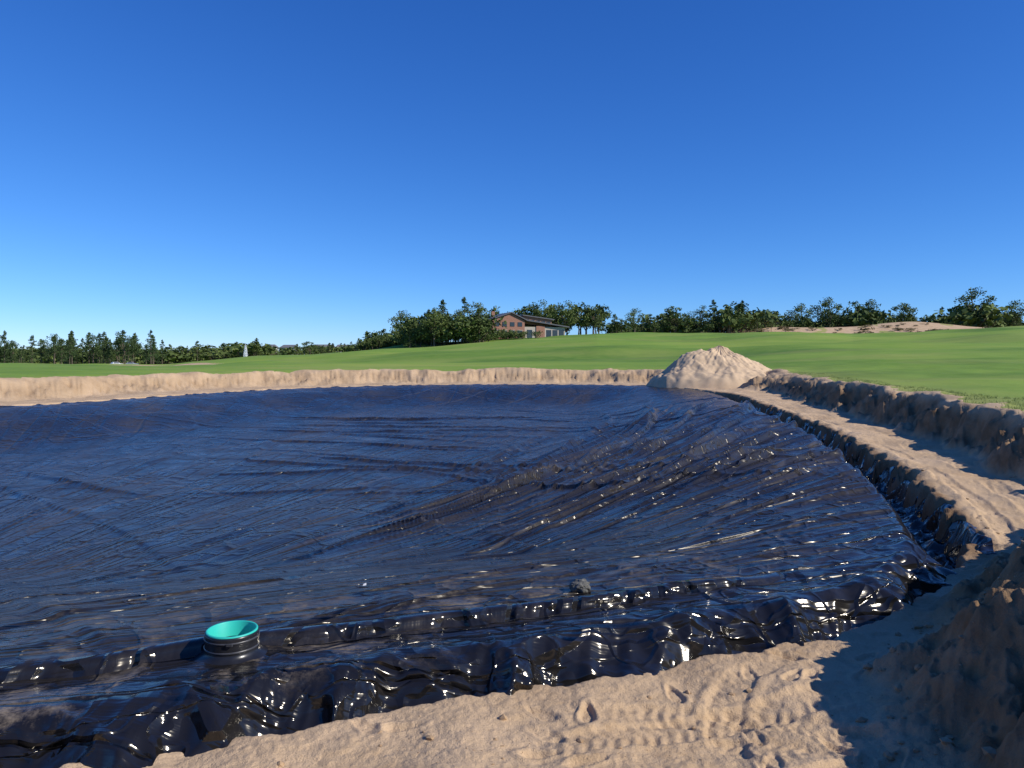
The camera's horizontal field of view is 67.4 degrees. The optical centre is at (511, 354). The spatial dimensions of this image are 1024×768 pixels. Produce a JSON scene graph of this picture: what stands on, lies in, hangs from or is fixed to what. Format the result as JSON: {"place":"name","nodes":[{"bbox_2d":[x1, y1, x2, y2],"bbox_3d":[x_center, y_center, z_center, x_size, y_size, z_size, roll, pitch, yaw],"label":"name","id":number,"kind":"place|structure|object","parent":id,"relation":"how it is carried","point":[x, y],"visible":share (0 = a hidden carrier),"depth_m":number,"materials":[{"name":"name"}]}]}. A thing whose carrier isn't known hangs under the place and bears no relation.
{"place":"outdoors","nodes":[
{"label":"outdoors","id":0,"kind":"place"},
{"bbox_2d":[279,345,295,347],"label":"roof","id":1,"kind":"structure","parent":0,"point":[285,346],"depth_m":637.56,"materials":[{"name":"grey"}]},
{"bbox_2d":[0,322,1023,767],"bbox_3d":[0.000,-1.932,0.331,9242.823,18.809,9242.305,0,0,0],"label":"ground","id":2,"kind":"structure","parent":0,"point":[948,444],"depth_m":7.11,"materials":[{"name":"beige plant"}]},
{"bbox_2d":[0,330,166,363],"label":"distant tree row","id":3,"kind":"object","parent":2,"relation":"on","point":[108,351],"visible":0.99,"depth_m":312.68,"materials":[{"name":"green plant"}]},
{"bbox_2d":[0,329,397,363],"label":"distant woods","id":4,"kind":"object","parent":2,"relation":"on","point":[182,354],"visible":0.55,"depth_m":381.93,"materials":[{"name":"green plant"}]},
{"bbox_2d":[243,344,247,356],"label":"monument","id":5,"kind":"object","parent":2,"relation":"on","point":[245,348],"visible":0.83,"depth_m":239.78,"materials":[{"name":"stone"}]},
{"bbox_2d":[388,310,410,334],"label":"oak tree","id":6,"kind":"object","parent":2,"relation":"on","point":[395,320],"visible":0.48,"depth_m":248.33,"materials":[{"name":"green plant"}]},
{"bbox_2d":[354,330,449,350],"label":"shrub belt","id":7,"kind":"object","parent":2,"relation":"on","point":[377,343],"visible":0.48,"depth_m":237.28,"materials":[{"name":"green plant"}]},
{"bbox_2d":[438,299,451,315],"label":"pine tree","id":8,"kind":"object","parent":2,"relation":"on","point":[443,308],"visible":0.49,"depth_m":204.80,"materials":[{"name":"green plant"}]},
{"bbox_2d":[458,297,469,318],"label":"pine tree","id":9,"kind":"object","parent":2,"relation":"on","point":[463,300],"visible":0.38,"depth_m":204.78,"materials":[{"name":"green plant"}]},
{"bbox_2d":[393,308,542,347],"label":"woodland clump","id":10,"kind":"object","parent":2,"relation":"on","point":[434,326],"visible":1,"depth_m":195.65,"materials":[{"name":"green plant"}]},
{"bbox_2d":[466,301,491,318],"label":"oak tree","id":11,"kind":"object","parent":2,"relation":"on","point":[476,306],"visible":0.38,"depth_m":209.47,"materials":[{"name":"green plant"}]},
{"bbox_2d":[0,384,996,767],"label":"pond liner","id":12,"kind":"object","parent":2,"relation":"on","point":[140,522],"visible":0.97,"depth_m":13.10,"materials":[{"name":"black plastic"}]},
{"bbox_2d":[193,620,267,664],"bbox_3d":[-2.336,2.572,6.419,0.680,0.555,0.681,0,0,0],"label":"drain pipe","id":13,"kind":"object","parent":12,"relation":"on","point":[241,645],"visible":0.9,"depth_m":6.28,"materials":[{"name":"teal plastic"}]},
{"bbox_2d":[0,572,789,682],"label":"liner seam flap","id":14,"kind":"object","parent":12,"relation":"attached to","point":[131,658],"visible":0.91,"depth_m":7.00,"materials":[{"name":"black plastic"}]},
{"bbox_2d":[569,578,590,592],"bbox_3d":[0.733,2.513,8.302,0.233,0.172,0.218,0,0,0],"label":"rock","id":15,"kind":"object","parent":12,"relation":"on","point":[579,585],"visible":0.94,"depth_m":8.23,"materials":[{"name":"grey stone"}]},
{"bbox_2d":[487,311,569,339],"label":"brick clubhouse","id":16,"kind":"structure","parent":2,"relation":"on","point":[516,322],"depth_m":219.60,"materials":[{"name":"brick"}]},
{"bbox_2d":[527,330,531,337],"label":"wing window","id":17,"kind":"structure","parent":16,"relation":"in","point":[529,331],"depth_m":219.06,"materials":[{"name":"glass"}]},
{"bbox_2d":[546,330,550,336],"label":"wing window","id":18,"kind":"structure","parent":16,"relation":"in","point":[548,332],"depth_m":220.84,"materials":[{"name":"grey glass"}]},
{"bbox_2d":[553,330,557,335],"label":"wing window","id":19,"kind":"structure","parent":16,"relation":"in","point":[555,332],"depth_m":221.48,"materials":[{"name":"grey glass"}]},
{"bbox_2d":[525,299,557,326],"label":"oak tree","id":20,"kind":"object","parent":2,"relation":"on","point":[534,311],"visible":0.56,"depth_m":260.48,"materials":[{"name":"green plant"}]},
{"bbox_2d":[547,300,582,328],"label":"oak tree","id":21,"kind":"object","parent":2,"relation":"on","point":[570,319],"visible":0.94,"depth_m":254.21,"materials":[{"name":"green plant"}]},
{"bbox_2d":[580,306,605,333],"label":"oak tree","id":22,"kind":"object","parent":2,"relation":"on","point":[594,323],"visible":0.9,"depth_m":257.14,"materials":[{"name":"green plant"}]},
{"bbox_2d":[625,308,644,331],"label":"oak tree","id":23,"kind":"object","parent":2,"relation":"on","point":[632,323],"visible":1,"depth_m":239.69,"materials":[{"name":"green plant"}]},
{"bbox_2d":[277,438,1023,767],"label":"sand clods","id":24,"kind":"object","parent":2,"relation":"on","point":[989,752],"visible":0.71,"depth_m":5.63,"materials":[{"name":"beige sand"}]},
{"bbox_2d":[686,305,711,330],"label":"oak tree","id":25,"kind":"object","parent":2,"relation":"on","point":[703,314],"visible":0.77,"depth_m":254.85,"materials":[{"name":"green plant"}]},
{"bbox_2d":[646,345,771,388],"bbox_3d":[16.393,1.396,60.000,13.535,4.169,9.920,0,0,0],"label":"sand pile","id":26,"kind":"object","parent":2,"relation":"on","point":[718,366],"visible":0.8,"depth_m":57.71,"materials":[{"name":"beige sand"}]},
{"bbox_2d":[706,299,718,323],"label":"pine tree","id":27,"kind":"object","parent":2,"relation":"on","point":[713,303],"visible":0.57,"depth_m":261.66,"materials":[{"name":"green plant"}]},
{"bbox_2d":[488,301,1023,334],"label":"ridge tree belt","id":28,"kind":"object","parent":2,"relation":"on","point":[730,321],"visible":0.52,"depth_m":272.89,"materials":[{"name":"green plant"}]},
{"bbox_2d":[785,303,814,322],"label":"oak tree","id":29,"kind":"object","parent":2,"relation":"on","point":[797,310],"visible":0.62,"depth_m":298.84,"materials":[{"name":"green plant"}]},
{"bbox_2d":[808,297,845,321],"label":"oak tree","id":30,"kind":"object","parent":2,"relation":"on","point":[825,304],"visible":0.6,"depth_m":299.19,"materials":[{"name":"green plant"}]},
{"bbox_2d":[653,323,1008,333],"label":"dune scrub","id":31,"kind":"object","parent":2,"relation":"on","point":[788,329],"visible":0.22,"depth_m":251.91,"materials":[{"name":"green plant"}]},
{"bbox_2d":[861,299,881,318],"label":"oak tree","id":32,"kind":"object","parent":2,"relation":"on","point":[872,303],"visible":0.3,"depth_m":294.55,"materials":[{"name":"green plant"}]},
{"bbox_2d":[890,303,917,321],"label":"oak tree","id":33,"kind":"object","parent":2,"relation":"on","point":[905,311],"visible":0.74,"depth_m":298.65,"materials":[{"name":"green plant"}]},
{"bbox_2d":[953,287,997,315],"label":"oak tree","id":34,"kind":"object","parent":2,"relation":"on","point":[969,305],"visible":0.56,"depth_m":294.62,"materials":[{"name":"green plant"}]},
{"bbox_2d":[1002,300,1023,324],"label":"oak tree","id":35,"kind":"object","parent":2,"relation":"on","point":[1012,306],"visible":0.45,"depth_m":299.15,"materials":[{"name":"green plant"}]},
{"bbox_2d":[0,0,1023,351],"label":"sky","id":36,"kind":"structure","parent":0,"point":[279,173],"materials":[{"name":"blue"}]},
{"bbox_2d":[787,371,1023,413],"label":"turf edge grass","id":37,"kind":"structure","parent":0,"point":[921,387],"depth_m":28.28,"materials":[{"name":"green plant"}]}
]}

